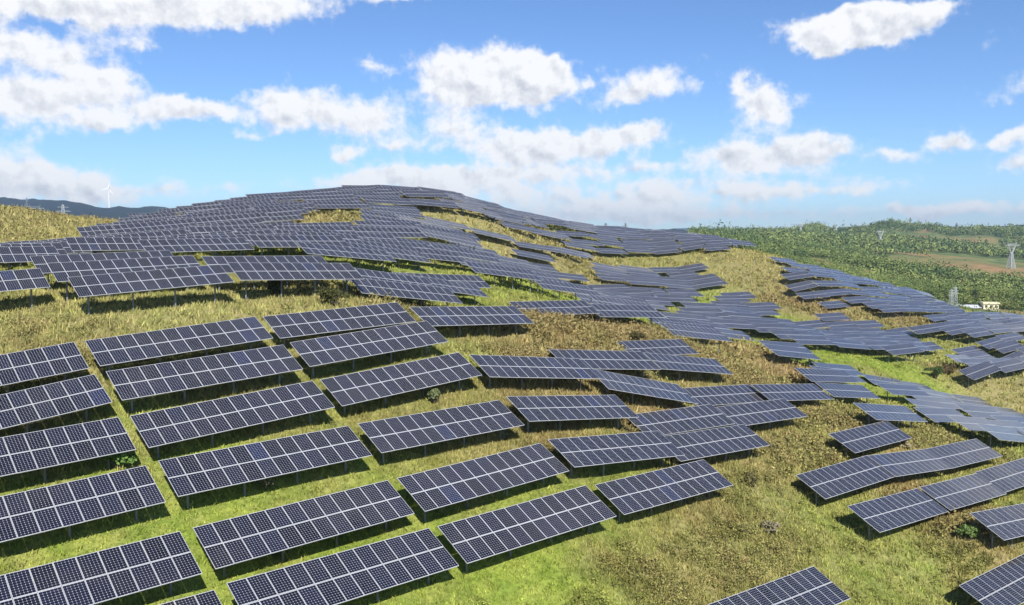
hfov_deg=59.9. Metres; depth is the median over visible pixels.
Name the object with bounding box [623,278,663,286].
solar array
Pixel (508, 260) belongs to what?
solar array
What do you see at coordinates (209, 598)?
solar array
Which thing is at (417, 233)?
solar array
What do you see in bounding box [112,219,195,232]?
solar array
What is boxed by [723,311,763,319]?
solar array
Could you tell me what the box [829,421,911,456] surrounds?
solar array
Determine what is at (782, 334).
solar array
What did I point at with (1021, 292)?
tree
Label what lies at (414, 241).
solar array
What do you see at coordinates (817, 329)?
solar array
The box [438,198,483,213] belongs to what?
solar array
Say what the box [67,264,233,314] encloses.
solar array
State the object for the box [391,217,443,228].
solar array
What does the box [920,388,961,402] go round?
solar array
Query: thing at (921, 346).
solar array
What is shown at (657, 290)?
solar array
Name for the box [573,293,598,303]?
solar array
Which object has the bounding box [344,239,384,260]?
solar array
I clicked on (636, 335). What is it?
shrub
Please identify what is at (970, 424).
solar array
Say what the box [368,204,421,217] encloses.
solar array
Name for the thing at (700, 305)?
solar array
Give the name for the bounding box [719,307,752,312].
solar array
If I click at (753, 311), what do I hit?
solar array
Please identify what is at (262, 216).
solar array
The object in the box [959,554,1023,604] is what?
solar array
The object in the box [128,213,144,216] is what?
solar array
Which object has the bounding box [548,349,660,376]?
solar array
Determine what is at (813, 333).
solar array
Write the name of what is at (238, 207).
solar array
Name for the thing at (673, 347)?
solar array
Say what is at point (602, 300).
solar array
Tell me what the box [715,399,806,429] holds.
solar array
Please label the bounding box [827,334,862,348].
solar array
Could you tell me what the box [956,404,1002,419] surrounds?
solar array
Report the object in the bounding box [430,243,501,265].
solar array
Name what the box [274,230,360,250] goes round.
solar array
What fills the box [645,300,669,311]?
solar array
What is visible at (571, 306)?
solar array
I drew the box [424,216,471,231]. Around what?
solar array
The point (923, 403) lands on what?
solar array
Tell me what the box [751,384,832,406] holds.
solar array
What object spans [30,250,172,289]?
solar array
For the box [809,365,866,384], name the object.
solar array
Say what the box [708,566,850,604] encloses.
solar array
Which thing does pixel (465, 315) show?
solar array
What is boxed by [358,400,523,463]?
solar array
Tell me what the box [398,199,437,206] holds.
solar array
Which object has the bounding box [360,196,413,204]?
solar array
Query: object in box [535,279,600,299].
solar array
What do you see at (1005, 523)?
solar array
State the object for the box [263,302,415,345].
solar array
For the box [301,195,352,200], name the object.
solar array
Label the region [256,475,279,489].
shrub
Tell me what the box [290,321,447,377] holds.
solar array
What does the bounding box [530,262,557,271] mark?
solar array
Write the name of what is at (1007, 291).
tree
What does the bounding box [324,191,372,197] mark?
solar array
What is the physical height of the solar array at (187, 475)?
5.620 m
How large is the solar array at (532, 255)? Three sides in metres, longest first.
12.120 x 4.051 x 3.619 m
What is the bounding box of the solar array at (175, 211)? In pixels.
[162,209,182,215]
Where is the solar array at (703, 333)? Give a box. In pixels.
[658,322,732,351]
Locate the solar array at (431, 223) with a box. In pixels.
[396,214,451,229]
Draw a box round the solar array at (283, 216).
[265,211,304,221]
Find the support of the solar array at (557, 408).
on the ground at (982, 263)
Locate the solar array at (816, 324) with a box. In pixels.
[794,320,829,327]
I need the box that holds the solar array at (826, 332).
[819,330,850,334]
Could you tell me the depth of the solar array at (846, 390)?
117.74 m
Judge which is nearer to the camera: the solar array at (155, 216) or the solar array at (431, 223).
the solar array at (431, 223)
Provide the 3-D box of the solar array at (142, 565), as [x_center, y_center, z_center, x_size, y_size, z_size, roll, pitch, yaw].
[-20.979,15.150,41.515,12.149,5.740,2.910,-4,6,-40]
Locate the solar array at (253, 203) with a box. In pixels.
[244,201,296,206]
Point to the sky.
(641, 114)
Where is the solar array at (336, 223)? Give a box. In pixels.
[283,222,352,224]
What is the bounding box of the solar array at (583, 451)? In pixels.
[548,431,684,477]
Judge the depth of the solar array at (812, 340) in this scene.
161.09 m
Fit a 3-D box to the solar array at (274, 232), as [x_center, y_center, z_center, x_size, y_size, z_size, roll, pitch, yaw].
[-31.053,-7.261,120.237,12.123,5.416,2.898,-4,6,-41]
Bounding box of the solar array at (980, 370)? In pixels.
[959,361,1001,389]
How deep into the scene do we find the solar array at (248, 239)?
107.62 m
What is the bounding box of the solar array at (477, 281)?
[404,273,490,295]
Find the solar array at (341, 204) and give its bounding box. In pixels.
[312,201,370,213]
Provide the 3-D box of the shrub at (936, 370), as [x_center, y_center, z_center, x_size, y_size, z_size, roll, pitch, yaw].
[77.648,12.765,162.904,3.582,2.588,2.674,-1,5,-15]
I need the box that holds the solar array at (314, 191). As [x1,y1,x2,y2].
[288,188,335,194]
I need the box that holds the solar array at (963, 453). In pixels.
[927,438,1001,474]
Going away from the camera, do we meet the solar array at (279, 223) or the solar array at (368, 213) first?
the solar array at (279, 223)
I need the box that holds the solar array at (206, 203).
[192,199,235,206]
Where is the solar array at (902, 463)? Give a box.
[868,449,953,482]
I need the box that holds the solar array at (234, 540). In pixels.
[193,480,414,576]
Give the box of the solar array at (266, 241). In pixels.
[248,235,350,256]
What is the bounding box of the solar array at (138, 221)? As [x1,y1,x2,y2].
[112,217,183,224]
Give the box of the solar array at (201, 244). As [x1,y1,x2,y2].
[138,237,254,255]
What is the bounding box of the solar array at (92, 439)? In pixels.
[0,417,135,481]
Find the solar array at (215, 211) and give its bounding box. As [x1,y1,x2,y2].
[187,209,250,213]
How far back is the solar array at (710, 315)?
168.21 m
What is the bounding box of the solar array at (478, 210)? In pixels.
[456,203,501,223]
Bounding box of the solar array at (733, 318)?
[720,317,757,319]
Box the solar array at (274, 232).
[235,229,319,247]
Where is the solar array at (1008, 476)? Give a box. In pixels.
[975,458,1023,493]
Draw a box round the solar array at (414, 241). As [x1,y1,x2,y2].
[394,237,460,249]
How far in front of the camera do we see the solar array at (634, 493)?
64.96 m
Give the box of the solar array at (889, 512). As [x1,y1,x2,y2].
[847,488,948,539]
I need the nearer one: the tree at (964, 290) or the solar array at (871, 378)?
the solar array at (871, 378)
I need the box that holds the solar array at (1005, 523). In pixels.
[970,503,1023,547]
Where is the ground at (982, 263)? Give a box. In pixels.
[0,197,1023,604]
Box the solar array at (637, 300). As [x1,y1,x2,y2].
[606,296,651,305]
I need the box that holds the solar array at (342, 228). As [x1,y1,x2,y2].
[276,226,354,231]
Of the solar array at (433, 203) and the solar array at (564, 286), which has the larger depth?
the solar array at (433, 203)
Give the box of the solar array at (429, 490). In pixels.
[397,443,568,521]
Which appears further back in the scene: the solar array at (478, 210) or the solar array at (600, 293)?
the solar array at (478, 210)
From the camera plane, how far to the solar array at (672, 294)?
206.16 m
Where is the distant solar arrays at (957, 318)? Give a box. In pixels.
[299,185,1023,362]
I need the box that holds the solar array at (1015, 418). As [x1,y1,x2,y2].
[990,415,1023,423]
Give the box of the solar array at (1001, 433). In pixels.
[976,423,1023,447]
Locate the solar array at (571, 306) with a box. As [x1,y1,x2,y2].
[509,300,598,317]
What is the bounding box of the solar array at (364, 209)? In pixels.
[361,208,412,217]
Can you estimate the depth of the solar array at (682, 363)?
97.93 m
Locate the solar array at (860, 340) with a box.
[846,339,876,351]
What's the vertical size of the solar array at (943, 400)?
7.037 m
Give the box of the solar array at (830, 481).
[796,455,894,504]
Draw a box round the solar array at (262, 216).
[193,212,271,224]
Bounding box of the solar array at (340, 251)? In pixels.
[297,242,396,271]
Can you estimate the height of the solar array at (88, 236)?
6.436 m
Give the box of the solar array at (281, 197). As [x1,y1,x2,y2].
[275,193,325,200]
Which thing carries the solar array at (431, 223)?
on the ground at (982, 263)
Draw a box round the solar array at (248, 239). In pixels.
[203,233,297,255]
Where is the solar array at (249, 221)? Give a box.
[185,218,262,226]
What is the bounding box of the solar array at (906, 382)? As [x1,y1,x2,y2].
[901,381,934,390]
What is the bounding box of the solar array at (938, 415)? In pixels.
[913,407,963,428]
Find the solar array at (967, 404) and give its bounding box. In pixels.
[954,402,987,418]
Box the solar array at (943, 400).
[911,395,960,408]
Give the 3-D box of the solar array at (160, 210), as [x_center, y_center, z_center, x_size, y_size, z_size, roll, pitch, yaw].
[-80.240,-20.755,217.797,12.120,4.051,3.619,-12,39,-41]
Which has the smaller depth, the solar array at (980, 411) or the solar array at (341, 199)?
the solar array at (980, 411)
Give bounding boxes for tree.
[923,283,937,296]
[932,282,944,299]
[934,282,953,296]
[953,286,969,302]
[966,287,975,303]
[970,285,985,304]
[976,289,993,299]
[982,284,1001,298]
[991,288,1006,307]
[993,289,1019,301]
[1004,289,1023,301]
[1011,291,1023,310]
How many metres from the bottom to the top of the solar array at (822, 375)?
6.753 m
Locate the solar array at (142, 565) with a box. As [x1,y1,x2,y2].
[0,531,201,604]
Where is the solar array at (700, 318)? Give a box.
[659,311,712,322]
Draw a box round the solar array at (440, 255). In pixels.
[383,244,464,268]
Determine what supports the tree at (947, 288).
on the ground at (982, 263)
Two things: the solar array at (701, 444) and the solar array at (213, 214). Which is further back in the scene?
the solar array at (213, 214)
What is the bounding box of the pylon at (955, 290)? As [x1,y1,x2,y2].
[952,287,958,305]
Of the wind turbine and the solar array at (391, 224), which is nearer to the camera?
the solar array at (391, 224)
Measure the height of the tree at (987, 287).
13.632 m
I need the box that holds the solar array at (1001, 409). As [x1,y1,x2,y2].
[983,405,1018,419]
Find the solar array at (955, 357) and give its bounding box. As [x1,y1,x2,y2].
[945,354,971,367]
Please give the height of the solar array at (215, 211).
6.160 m
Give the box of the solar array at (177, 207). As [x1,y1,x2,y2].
[176,205,193,212]
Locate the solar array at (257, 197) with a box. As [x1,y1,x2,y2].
[234,193,282,200]
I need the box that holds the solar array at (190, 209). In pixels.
[178,205,216,214]
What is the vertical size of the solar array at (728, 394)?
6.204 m
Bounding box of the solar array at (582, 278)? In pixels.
[548,271,588,284]
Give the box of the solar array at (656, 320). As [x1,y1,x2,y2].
[648,318,699,326]
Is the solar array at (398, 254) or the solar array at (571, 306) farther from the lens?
the solar array at (398, 254)
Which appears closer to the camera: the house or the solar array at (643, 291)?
the solar array at (643, 291)
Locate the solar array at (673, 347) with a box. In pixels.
[618,339,698,355]
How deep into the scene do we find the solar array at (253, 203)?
186.25 m
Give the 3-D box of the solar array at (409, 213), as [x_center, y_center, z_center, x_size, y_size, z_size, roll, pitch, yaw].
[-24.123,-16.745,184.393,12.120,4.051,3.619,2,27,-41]
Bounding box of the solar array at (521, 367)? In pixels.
[469,354,599,391]
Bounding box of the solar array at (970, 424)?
[947,415,996,440]
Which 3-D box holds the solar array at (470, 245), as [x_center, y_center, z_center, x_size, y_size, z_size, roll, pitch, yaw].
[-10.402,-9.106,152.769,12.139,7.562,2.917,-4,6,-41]
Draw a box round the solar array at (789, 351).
[763,343,820,366]
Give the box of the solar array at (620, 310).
[589,304,665,323]
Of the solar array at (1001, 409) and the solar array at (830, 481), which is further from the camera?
the solar array at (1001, 409)
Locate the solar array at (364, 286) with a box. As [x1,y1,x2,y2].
[350,278,462,306]
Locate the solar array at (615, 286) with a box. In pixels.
[588,284,631,289]
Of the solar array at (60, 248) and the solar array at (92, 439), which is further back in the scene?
the solar array at (60, 248)
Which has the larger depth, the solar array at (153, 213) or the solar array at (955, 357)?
the solar array at (153, 213)
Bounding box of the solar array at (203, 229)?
[188,225,274,232]
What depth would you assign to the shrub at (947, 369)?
165.07 m
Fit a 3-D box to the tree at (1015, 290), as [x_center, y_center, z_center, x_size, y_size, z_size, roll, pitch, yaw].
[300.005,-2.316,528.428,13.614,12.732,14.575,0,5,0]
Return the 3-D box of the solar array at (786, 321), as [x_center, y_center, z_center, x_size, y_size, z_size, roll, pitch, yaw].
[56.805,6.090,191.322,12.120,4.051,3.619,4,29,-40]
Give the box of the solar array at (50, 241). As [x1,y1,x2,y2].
[19,240,97,252]
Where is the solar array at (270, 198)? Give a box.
[220,197,276,204]
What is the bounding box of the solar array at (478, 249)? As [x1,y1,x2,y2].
[448,241,497,254]
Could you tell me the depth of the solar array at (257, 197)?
200.79 m
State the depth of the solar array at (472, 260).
133.45 m
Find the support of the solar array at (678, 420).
on the ground at (982, 263)
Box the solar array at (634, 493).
[595,459,732,521]
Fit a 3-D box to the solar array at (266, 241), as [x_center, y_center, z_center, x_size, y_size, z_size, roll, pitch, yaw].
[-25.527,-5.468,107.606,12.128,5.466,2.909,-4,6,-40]
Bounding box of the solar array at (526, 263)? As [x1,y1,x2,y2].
[481,251,536,280]
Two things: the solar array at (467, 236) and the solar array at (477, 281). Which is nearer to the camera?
the solar array at (477, 281)
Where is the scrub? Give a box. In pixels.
[0,197,1023,604]
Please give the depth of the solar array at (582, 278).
197.27 m
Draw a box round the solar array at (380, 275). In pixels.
[342,268,432,300]
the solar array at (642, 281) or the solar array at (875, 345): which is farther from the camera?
the solar array at (642, 281)
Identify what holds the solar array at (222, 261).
on the ground at (982, 263)
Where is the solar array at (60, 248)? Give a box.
[0,243,66,266]
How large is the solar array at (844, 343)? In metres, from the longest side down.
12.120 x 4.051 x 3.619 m
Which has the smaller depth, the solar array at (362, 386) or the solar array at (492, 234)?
the solar array at (362, 386)
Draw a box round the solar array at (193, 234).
[154,230,232,255]
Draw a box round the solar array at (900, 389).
[876,383,931,404]
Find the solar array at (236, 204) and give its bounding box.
[215,199,270,208]
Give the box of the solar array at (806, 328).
[787,325,819,332]
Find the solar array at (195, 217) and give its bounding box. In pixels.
[168,214,235,220]
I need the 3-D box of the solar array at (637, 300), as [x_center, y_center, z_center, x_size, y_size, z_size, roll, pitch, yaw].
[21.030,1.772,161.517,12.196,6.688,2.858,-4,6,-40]
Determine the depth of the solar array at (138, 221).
150.84 m
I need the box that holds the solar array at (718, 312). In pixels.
[680,307,729,316]
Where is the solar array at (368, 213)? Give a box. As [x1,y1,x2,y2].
[359,210,399,218]
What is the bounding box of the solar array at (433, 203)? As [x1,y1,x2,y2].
[410,198,459,214]
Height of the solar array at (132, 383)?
6.046 m
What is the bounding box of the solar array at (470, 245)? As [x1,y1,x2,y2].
[451,241,481,249]
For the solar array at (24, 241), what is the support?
on the ground at (982, 263)
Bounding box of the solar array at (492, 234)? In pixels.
[469,227,516,243]
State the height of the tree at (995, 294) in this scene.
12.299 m
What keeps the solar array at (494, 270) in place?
on the ground at (982, 263)
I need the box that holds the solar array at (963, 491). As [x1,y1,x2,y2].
[919,473,1005,515]
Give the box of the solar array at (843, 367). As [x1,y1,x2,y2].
[812,362,864,375]
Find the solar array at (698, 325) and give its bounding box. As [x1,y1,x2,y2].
[660,321,715,344]
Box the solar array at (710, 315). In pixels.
[675,310,721,318]
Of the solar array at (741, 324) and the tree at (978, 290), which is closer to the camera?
the solar array at (741, 324)
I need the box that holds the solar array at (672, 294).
[655,293,686,303]
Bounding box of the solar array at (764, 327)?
[751,323,791,339]
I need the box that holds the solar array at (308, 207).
[252,204,318,215]
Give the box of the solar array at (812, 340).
[787,335,835,350]
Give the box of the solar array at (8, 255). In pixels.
[0,246,58,270]
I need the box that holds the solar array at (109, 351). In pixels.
[85,316,272,378]
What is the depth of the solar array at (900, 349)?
170.84 m
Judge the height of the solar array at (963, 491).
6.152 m
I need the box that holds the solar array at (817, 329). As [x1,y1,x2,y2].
[814,328,826,335]
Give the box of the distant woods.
[686,217,1023,315]
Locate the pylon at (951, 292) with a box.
[948,289,953,305]
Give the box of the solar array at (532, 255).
[510,248,555,264]
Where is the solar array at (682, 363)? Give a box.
[643,352,731,382]
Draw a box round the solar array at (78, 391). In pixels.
[0,374,111,432]
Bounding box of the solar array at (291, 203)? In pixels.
[250,201,306,208]
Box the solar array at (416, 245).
[359,238,430,248]
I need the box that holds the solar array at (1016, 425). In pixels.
[987,419,1023,438]
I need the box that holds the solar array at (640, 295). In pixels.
[626,293,653,296]
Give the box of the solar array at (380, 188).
[374,186,419,196]
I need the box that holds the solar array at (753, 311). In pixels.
[719,306,761,315]
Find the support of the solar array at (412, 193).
on the ground at (982, 263)
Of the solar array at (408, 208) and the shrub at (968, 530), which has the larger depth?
the solar array at (408, 208)
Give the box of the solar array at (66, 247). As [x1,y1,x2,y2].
[19,242,91,263]
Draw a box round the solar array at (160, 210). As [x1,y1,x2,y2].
[157,208,176,211]
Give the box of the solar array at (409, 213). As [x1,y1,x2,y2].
[370,207,424,218]
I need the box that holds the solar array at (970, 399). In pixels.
[951,394,992,410]
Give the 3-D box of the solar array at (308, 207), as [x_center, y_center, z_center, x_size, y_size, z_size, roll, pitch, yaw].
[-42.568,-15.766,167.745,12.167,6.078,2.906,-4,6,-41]
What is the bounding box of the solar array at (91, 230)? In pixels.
[76,224,119,235]
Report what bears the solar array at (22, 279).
on the ground at (982, 263)
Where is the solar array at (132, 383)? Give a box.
[106,345,302,412]
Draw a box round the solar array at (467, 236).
[421,230,472,249]
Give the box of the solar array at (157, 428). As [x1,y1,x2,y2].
[130,381,334,457]
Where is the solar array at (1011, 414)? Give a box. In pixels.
[997,411,1023,416]
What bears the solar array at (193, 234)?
on the ground at (982, 263)
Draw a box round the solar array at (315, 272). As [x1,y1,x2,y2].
[227,262,363,301]
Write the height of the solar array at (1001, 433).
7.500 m
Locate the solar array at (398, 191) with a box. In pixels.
[372,188,417,198]
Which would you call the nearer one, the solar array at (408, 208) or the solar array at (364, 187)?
the solar array at (408, 208)
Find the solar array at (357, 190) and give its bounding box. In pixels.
[336,189,373,192]
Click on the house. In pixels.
(983, 305)
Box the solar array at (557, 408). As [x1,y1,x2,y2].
[506,395,638,432]
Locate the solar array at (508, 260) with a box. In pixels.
[494,255,522,265]
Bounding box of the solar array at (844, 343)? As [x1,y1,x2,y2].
[827,338,871,354]
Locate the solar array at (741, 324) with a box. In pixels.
[707,318,757,335]
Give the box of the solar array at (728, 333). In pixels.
[716,328,754,343]
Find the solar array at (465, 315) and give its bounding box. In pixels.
[410,306,533,336]
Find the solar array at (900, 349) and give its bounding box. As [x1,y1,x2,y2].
[880,343,923,361]
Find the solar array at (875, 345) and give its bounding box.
[861,341,893,354]
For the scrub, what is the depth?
79.48 m
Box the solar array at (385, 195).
[353,193,402,199]
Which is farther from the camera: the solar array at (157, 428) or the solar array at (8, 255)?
the solar array at (8, 255)
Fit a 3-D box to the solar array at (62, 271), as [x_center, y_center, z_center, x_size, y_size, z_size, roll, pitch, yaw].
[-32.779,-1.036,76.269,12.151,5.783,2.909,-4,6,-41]
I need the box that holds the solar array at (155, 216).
[119,213,175,219]
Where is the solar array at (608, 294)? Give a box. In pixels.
[576,291,617,298]
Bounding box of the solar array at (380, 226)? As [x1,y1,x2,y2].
[354,225,425,235]
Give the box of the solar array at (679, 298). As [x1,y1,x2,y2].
[654,294,697,306]
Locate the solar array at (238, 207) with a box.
[187,205,251,212]
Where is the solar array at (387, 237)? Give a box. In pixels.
[319,230,396,240]
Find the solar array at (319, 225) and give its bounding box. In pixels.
[282,225,353,228]
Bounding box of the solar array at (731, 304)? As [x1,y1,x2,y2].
[710,301,751,308]
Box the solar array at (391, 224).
[353,220,418,227]
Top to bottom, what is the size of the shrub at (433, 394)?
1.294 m
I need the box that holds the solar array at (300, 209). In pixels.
[238,206,307,222]
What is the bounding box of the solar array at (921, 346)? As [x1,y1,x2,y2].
[895,340,933,357]
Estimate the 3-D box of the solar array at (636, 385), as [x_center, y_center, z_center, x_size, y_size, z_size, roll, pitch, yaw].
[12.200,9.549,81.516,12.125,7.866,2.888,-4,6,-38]
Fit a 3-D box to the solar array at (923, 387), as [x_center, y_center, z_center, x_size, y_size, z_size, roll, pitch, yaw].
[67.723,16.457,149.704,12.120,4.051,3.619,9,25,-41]
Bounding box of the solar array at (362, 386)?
[320,352,481,413]
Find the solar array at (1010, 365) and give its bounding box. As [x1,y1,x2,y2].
[991,358,1023,378]
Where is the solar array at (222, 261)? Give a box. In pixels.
[201,256,326,290]
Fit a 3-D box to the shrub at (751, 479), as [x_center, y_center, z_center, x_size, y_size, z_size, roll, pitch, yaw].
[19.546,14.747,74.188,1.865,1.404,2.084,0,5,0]
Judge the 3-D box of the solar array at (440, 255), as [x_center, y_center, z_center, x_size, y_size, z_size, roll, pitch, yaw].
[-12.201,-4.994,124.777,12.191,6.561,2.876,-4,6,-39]
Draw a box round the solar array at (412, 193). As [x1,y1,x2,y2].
[400,190,447,198]
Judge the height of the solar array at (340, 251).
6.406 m
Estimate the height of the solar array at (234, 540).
5.698 m
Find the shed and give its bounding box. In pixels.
[956,304,981,308]
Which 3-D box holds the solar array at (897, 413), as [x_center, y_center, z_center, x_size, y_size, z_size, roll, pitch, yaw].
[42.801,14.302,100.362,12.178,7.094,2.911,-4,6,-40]
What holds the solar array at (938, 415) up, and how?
on the ground at (982, 263)
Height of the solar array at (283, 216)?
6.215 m
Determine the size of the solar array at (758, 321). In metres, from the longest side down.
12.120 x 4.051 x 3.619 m
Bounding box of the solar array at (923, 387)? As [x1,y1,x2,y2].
[895,382,931,395]
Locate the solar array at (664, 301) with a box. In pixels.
[628,295,674,307]
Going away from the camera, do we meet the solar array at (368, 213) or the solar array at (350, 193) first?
the solar array at (368, 213)
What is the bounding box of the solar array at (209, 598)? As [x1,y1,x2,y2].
[159,590,221,604]
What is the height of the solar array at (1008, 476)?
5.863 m
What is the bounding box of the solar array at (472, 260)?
[459,256,516,282]
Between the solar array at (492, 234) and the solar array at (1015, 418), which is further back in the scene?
the solar array at (492, 234)
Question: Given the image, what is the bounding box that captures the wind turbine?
[102,182,112,207]
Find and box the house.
[979,302,999,310]
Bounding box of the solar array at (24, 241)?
[5,240,94,251]
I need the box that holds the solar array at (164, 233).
[97,229,187,252]
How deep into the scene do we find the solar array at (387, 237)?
130.07 m
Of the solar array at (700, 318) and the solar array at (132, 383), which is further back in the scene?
the solar array at (700, 318)
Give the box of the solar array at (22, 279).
[0,268,49,308]
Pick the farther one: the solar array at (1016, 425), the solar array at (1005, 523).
the solar array at (1016, 425)
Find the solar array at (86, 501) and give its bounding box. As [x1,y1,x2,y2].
[0,465,165,542]
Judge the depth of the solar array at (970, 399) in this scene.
153.02 m
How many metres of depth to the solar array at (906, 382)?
157.63 m
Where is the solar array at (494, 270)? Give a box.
[464,261,541,292]
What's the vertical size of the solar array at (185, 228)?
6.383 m
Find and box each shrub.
[102,450,137,470]
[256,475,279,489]
[266,280,282,296]
[315,286,350,305]
[427,388,440,403]
[629,331,646,340]
[739,470,757,487]
[759,519,780,533]
[804,360,822,368]
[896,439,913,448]
[924,366,942,378]
[941,362,956,374]
[956,524,979,540]
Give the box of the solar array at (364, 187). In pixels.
[337,185,381,190]
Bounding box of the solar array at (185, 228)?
[136,225,217,232]
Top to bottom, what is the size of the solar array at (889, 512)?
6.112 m
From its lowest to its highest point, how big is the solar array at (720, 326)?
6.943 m
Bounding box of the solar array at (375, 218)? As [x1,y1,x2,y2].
[360,215,425,228]
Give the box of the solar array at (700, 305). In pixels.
[680,302,722,310]
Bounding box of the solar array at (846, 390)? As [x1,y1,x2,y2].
[815,382,880,403]
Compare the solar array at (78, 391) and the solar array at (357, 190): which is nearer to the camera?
the solar array at (78, 391)
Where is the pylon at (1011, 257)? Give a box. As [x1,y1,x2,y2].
[1006,245,1015,268]
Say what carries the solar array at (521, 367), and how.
on the ground at (982, 263)
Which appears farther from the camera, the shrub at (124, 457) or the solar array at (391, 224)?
the solar array at (391, 224)
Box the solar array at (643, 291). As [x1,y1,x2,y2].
[613,289,654,295]
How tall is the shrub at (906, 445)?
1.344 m
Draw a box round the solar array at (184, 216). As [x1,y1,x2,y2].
[118,215,186,221]
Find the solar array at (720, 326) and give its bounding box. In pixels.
[681,319,729,329]
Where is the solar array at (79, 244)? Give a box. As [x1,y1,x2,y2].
[65,237,174,253]
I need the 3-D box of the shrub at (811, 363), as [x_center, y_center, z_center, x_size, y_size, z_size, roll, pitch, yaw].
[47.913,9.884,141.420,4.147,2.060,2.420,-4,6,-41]
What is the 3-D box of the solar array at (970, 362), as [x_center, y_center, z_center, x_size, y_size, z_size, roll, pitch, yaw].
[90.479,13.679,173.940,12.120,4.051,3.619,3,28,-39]
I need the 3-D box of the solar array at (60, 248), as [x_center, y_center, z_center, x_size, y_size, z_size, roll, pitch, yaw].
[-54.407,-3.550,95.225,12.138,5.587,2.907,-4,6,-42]
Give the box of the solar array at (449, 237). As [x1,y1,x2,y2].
[417,227,483,249]
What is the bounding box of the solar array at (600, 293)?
[558,289,605,296]
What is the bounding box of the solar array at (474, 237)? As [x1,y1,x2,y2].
[424,226,481,246]
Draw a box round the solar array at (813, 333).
[791,328,824,346]
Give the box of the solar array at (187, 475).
[159,426,371,506]
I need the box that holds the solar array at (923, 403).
[905,398,962,414]
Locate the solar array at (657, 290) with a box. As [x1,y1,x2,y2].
[629,287,666,292]
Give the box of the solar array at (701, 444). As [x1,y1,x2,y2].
[665,424,769,463]
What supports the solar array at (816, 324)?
on the ground at (982, 263)
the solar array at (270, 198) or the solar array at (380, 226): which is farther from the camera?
the solar array at (270, 198)
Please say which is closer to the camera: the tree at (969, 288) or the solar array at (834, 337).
the solar array at (834, 337)
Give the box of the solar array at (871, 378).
[864,374,900,384]
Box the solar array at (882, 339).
[864,337,896,348]
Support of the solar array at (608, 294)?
on the ground at (982, 263)
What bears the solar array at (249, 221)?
on the ground at (982, 263)
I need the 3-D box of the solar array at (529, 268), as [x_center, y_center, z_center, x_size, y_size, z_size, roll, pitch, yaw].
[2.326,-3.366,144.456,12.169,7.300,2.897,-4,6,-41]
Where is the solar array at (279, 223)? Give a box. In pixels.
[228,221,294,226]
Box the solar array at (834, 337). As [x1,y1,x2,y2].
[812,335,845,349]
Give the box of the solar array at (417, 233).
[351,226,426,239]
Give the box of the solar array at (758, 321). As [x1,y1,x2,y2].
[738,318,779,335]
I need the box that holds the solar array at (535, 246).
[513,241,557,253]
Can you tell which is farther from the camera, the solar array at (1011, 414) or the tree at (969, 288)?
the tree at (969, 288)
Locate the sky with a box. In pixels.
[0,0,1023,229]
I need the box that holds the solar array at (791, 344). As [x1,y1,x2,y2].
[758,340,812,359]
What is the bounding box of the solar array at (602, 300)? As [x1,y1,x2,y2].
[588,294,662,321]
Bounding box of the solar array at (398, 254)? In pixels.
[347,242,430,270]
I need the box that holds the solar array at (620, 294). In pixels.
[597,289,630,297]
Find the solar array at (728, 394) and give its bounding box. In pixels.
[682,384,767,406]
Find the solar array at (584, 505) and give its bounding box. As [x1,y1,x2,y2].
[437,485,615,571]
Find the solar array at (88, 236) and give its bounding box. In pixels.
[40,232,132,252]
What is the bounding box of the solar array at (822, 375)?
[795,368,858,388]
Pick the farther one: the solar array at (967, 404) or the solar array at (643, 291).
the solar array at (643, 291)
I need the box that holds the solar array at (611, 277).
[594,273,630,283]
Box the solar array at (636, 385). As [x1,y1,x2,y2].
[589,368,697,407]
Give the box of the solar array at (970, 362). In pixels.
[958,359,990,367]
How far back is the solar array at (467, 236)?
160.16 m
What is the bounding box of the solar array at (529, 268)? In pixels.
[496,262,550,289]
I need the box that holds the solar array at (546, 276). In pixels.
[503,271,562,295]
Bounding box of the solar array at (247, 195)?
[245,192,287,196]
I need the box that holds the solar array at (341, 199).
[307,198,359,210]
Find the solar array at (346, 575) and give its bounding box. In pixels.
[226,528,458,604]
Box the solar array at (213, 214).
[186,210,249,216]
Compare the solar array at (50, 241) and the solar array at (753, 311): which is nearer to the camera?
the solar array at (50, 241)
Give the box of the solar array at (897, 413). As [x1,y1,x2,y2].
[854,403,927,426]
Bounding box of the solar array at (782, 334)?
[769,330,811,345]
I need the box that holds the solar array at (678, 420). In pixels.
[629,404,734,434]
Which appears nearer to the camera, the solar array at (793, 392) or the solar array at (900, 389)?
the solar array at (793, 392)
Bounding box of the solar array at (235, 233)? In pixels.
[177,230,272,254]
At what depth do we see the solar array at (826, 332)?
188.93 m
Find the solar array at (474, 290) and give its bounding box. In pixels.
[392,272,487,304]
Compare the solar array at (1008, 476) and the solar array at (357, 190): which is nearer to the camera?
the solar array at (1008, 476)
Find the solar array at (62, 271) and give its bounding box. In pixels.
[47,255,200,302]
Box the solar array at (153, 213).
[145,212,162,215]
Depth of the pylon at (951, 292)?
470.86 m
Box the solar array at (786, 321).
[762,317,796,324]
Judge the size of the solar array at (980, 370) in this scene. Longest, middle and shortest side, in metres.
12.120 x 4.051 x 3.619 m
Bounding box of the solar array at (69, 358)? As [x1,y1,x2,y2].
[0,342,88,396]
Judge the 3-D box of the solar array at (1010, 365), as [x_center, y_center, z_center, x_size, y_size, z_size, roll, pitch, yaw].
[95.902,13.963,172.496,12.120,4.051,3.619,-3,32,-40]

